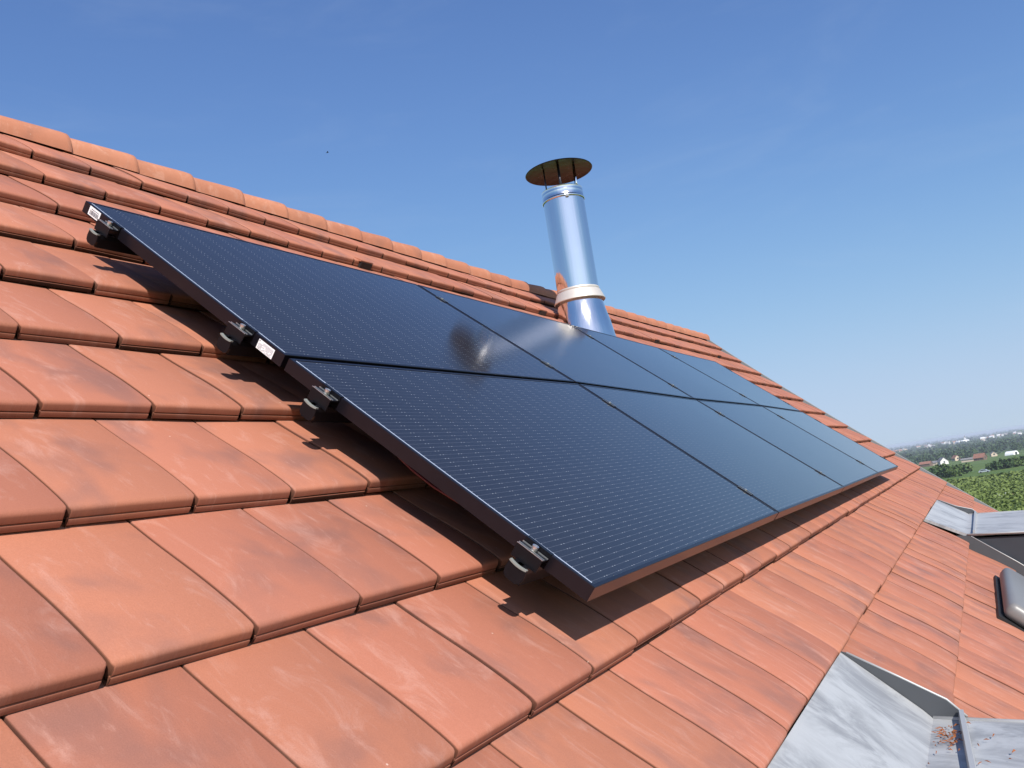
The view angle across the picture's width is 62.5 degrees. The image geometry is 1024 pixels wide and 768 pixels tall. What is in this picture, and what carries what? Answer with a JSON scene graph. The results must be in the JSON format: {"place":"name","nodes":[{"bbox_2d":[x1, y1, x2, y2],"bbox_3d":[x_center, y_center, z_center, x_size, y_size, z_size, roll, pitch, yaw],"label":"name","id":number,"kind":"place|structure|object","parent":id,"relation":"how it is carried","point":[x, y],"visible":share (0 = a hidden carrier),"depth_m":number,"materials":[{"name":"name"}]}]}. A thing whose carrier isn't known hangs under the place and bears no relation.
{"place":"outdoors","nodes":[
{"label":"outdoors","id":0,"kind":"place"},
{"bbox_2d":[0,0,1023,447],"label":"sky","id":1,"kind":"structure","parent":0,"point":[829,193],"materials":[{"name":"blue"}]},
{"bbox_2d":[888,427,1023,510],"bbox_3d":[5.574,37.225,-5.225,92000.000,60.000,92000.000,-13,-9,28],"label":"ground","id":2,"kind":"structure","parent":0,"point":[979,465],"depth_m":685.47,"materials":[{"name":"green plant"}]},
{"bbox_2d":[0,115,1023,767],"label":"tiled roof","id":3,"kind":"structure","parent":2,"relation":"on","point":[212,555],"depth_m":1.85,"materials":[{"name":"tile"}]},
{"bbox_2d":[86,218,729,369],"bbox_3d":[0.433,-0.245,5.499,0.238,0.149,6.951,-13,-9,28],"label":"mounting rail","id":4,"kind":"object","parent":3,"relation":"attached to","point":[104,234],"visible":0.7,"depth_m":2.47,"materials":[{"name":"black metal"}]},
{"bbox_2d":[216,319,786,402],"bbox_3d":[0.916,0.072,5.211,0.242,0.154,6.951,-13,-9,28],"label":"mounting rail","id":5,"kind":"object","parent":3,"relation":"attached to","point":[236,339],"visible":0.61,"depth_m":2.18,"materials":[{"name":"black metal"}]},
{"bbox_2d":[82,201,573,382],"bbox_3d":[-0.520,-0.262,3.085,0.766,0.669,1.701,-13,-9,28],"label":"solar panel","id":6,"kind":"object","parent":5,"relation":"attached to","point":[286,305],"visible":0.95,"depth_m":2.76,"materials":[{"name":"black"}]},
{"bbox_2d":[418,285,693,398],"bbox_3d":[0.319,-0.181,4.580,0.764,0.662,1.700,-13,-9,28],"label":"solar panel","id":7,"kind":"object","parent":5,"relation":"attached to","point":[575,355],"visible":0.87,"depth_m":4.40,"materials":[{"name":"blue glass"}]},
{"bbox_2d":[571,325,759,405],"bbox_3d":[1.154,-0.095,6.077,0.761,0.660,1.700,-13,-9,28],"label":"solar panel","id":8,"kind":"object","parent":5,"relation":"attached to","point":[692,382],"visible":0.78,"depth_m":5.93,"materials":[{"name":"blue glass"}]},
{"bbox_2d":[659,348,800,411],"bbox_3d":[1.991,-0.011,7.573,0.761,0.668,1.700,-13,-9,28],"label":"solar panel","id":9,"kind":"object","parent":5,"relation":"attached to","point":[723,375],"visible":0.86,"depth_m":7.48,"materials":[{"name":"blue glass"}]},
{"bbox_2d":[300,383,821,422],"bbox_3d":[1.168,0.239,5.060,0.242,0.155,6.951,-13,-9,28],"label":"mounting rail","id":10,"kind":"object","parent":3,"relation":"attached to","point":[321,404],"visible":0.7,"depth_m":2.03,"materials":[{"name":"black metal"}]},
{"bbox_2d":[525,158,615,335],"bbox_3d":[0.506,-1.013,6.957,0.566,1.684,0.566,-13,-9,28],"label":"chimney","id":11,"kind":"object","parent":3,"relation":"on","point":[580,298],"visible":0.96,"depth_m":6.83,"materials":[{"name":"silver metal"}]},
{"bbox_2d":[504,456,886,585],"bbox_3d":[1.659,0.563,4.767,0.239,0.152,6.951,-13,-9,28],"label":"mounting rail","id":12,"kind":"object","parent":3,"relation":"attached to","point":[531,555],"visible":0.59,"depth_m":1.73,"materials":[{"name":"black metal"}]},
{"bbox_2d":[284,358,777,601],"bbox_3d":[0.211,0.219,2.648,0.765,0.673,1.700,-13,-9,28],"label":"solar panel","id":13,"kind":"object","parent":12,"relation":"attached to","point":[595,495],"visible":0.98,"depth_m":2.28,"materials":[{"name":"black"}]},
{"bbox_2d":[400,459,456,502],"bbox_3d":[-0.176,0.215,1.953,0.294,0.253,0.027,-12,-9,22],"label":"cable","id":14,"kind":"object","parent":13,"relation":"hanging from","point":[425,480],"visible":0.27,"depth_m":1.95,"materials":[{"name":"black plastic"}]},
{"bbox_2d":[579,384,843,519],"bbox_3d":[1.052,0.300,4.143,0.759,0.668,1.700,-13,-9,28],"label":"solar panel","id":15,"kind":"object","parent":12,"relation":"attached to","point":[781,482],"visible":0.94,"depth_m":3.92,"materials":[{"name":"blue glass"}]},
{"bbox_2d":[698,400,877,491],"bbox_3d":[1.891,0.387,5.637,0.761,0.663,1.700,-13,-9,28],"label":"solar panel","id":16,"kind":"object","parent":12,"relation":"attached to","point":[845,471],"visible":0.92,"depth_m":5.48,"materials":[{"name":"blue glass"}]},
{"bbox_2d":[763,406,897,476],"bbox_3d":[2.728,0.476,7.133,0.765,0.670,1.700,-13,-9,28],"label":"solar panel","id":17,"kind":"object","parent":12,"relation":"attached to","point":[880,465],"visible":0.9,"depth_m":7.01,"materials":[{"name":"blue glass"}]},
{"bbox_2d":[928,721,1015,763],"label":"dry needles","id":18,"kind":"object","parent":3,"relation":"on","point":[953,732],"visible":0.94,"depth_m":2.28,"materials":[{"name":"brown plant"}]},
{"bbox_2d":[993,568,1023,631],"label":"roof window","id":19,"kind":"structure","parent":3,"relation":"in","point":[1009,588],"depth_m":4.58,"materials":[{"name":"grey paint"}]},
{"bbox_2d":[919,461,932,467],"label":"shed","id":20,"kind":"structure","parent":2,"relation":"on","point":[925,464],"depth_m":901.32,"materials":[{"name":"brown"}]},
{"bbox_2d":[928,463,948,477],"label":"tree","id":21,"kind":"object","parent":2,"relation":"on","point":[937,468],"visible":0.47,"depth_m":387.49,"materials":[{"name":"green plant"}]},
{"bbox_2d":[937,457,948,464],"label":"house","id":22,"kind":"structure","parent":2,"relation":"on","point":[941,460],"depth_m":883.36,"materials":[{"name":"white"}]},
{"bbox_2d":[939,467,962,477],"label":"tree","id":23,"kind":"object","parent":2,"relation":"on","point":[947,472],"visible":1,"depth_m":373.42,"materials":[{"name":"green plant"}]},
{"bbox_2d":[948,465,959,474],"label":"tree","id":24,"kind":"object","parent":2,"relation":"on","point":[953,467],"visible":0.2,"depth_m":396.49,"materials":[{"name":"green plant"}]},
{"bbox_2d":[888,427,1023,464],"bbox_3d":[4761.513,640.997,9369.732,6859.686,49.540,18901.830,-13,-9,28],"label":"wood","id":25,"kind":"object","parent":2,"relation":"on","point":[973,445],"visible":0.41,"depth_m":1635.09,"materials":[{"name":"green plant"}]},
{"bbox_2d":[951,455,960,460],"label":"house","id":26,"kind":"structure","parent":2,"relation":"on","point":[955,458],"depth_m":993.72,"materials":[{"name":"beige"}]},
{"bbox_2d":[957,463,972,473],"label":"tree","id":27,"kind":"object","parent":2,"relation":"on","point":[966,468],"visible":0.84,"depth_m":397.50,"materials":[{"name":"green plant"}]},
{"bbox_2d":[960,457,973,462],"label":"shed","id":28,"kind":"structure","parent":2,"relation":"on","point":[970,459],"depth_m":827.45,"materials":[{"name":"beige"}]},
{"bbox_2d":[973,453,987,460],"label":"house","id":29,"kind":"structure","parent":2,"relation":"on","point":[980,456],"depth_m":808.86,"materials":[{"name":"brown"}]},
{"bbox_2d":[978,469,989,472],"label":"car","id":30,"kind":"object","parent":2,"relation":"on","point":[983,470],"visible":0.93,"depth_m":371.66,"materials":[{"name":"silver metal"}]},
{"bbox_2d":[946,470,1023,511],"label":"vines","id":31,"kind":"object","parent":2,"relation":"on","point":[983,488],"visible":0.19,"depth_m":175.12,"materials":[{"name":"green plant"}]},
{"bbox_2d":[989,451,997,456],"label":"house","id":32,"kind":"structure","parent":2,"relation":"on","point":[992,454],"depth_m":932.69,"materials":[{"name":"beige"}]},
{"bbox_2d":[985,461,1006,469],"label":"tree","id":33,"kind":"object","parent":2,"relation":"on","point":[994,465],"visible":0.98,"depth_m":385.98,"materials":[{"name":"green plant"}]},
{"bbox_2d":[998,458,1020,468],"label":"tree","id":34,"kind":"object","parent":2,"relation":"on","point":[1009,462],"visible":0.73,"depth_m":385.99,"materials":[{"name":"green plant"}]},
{"bbox_2d":[1005,450,1018,455],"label":"hall","id":35,"kind":"structure","parent":2,"relation":"on","point":[1008,453],"depth_m":864.39,"materials":[{"name":"white"}]},
{"bbox_2d":[1011,456,1023,466],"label":"tree","id":36,"kind":"object","parent":2,"relation":"on","point":[1017,460],"visible":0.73,"depth_m":389.01,"materials":[{"name":"green plant"}]}
]}

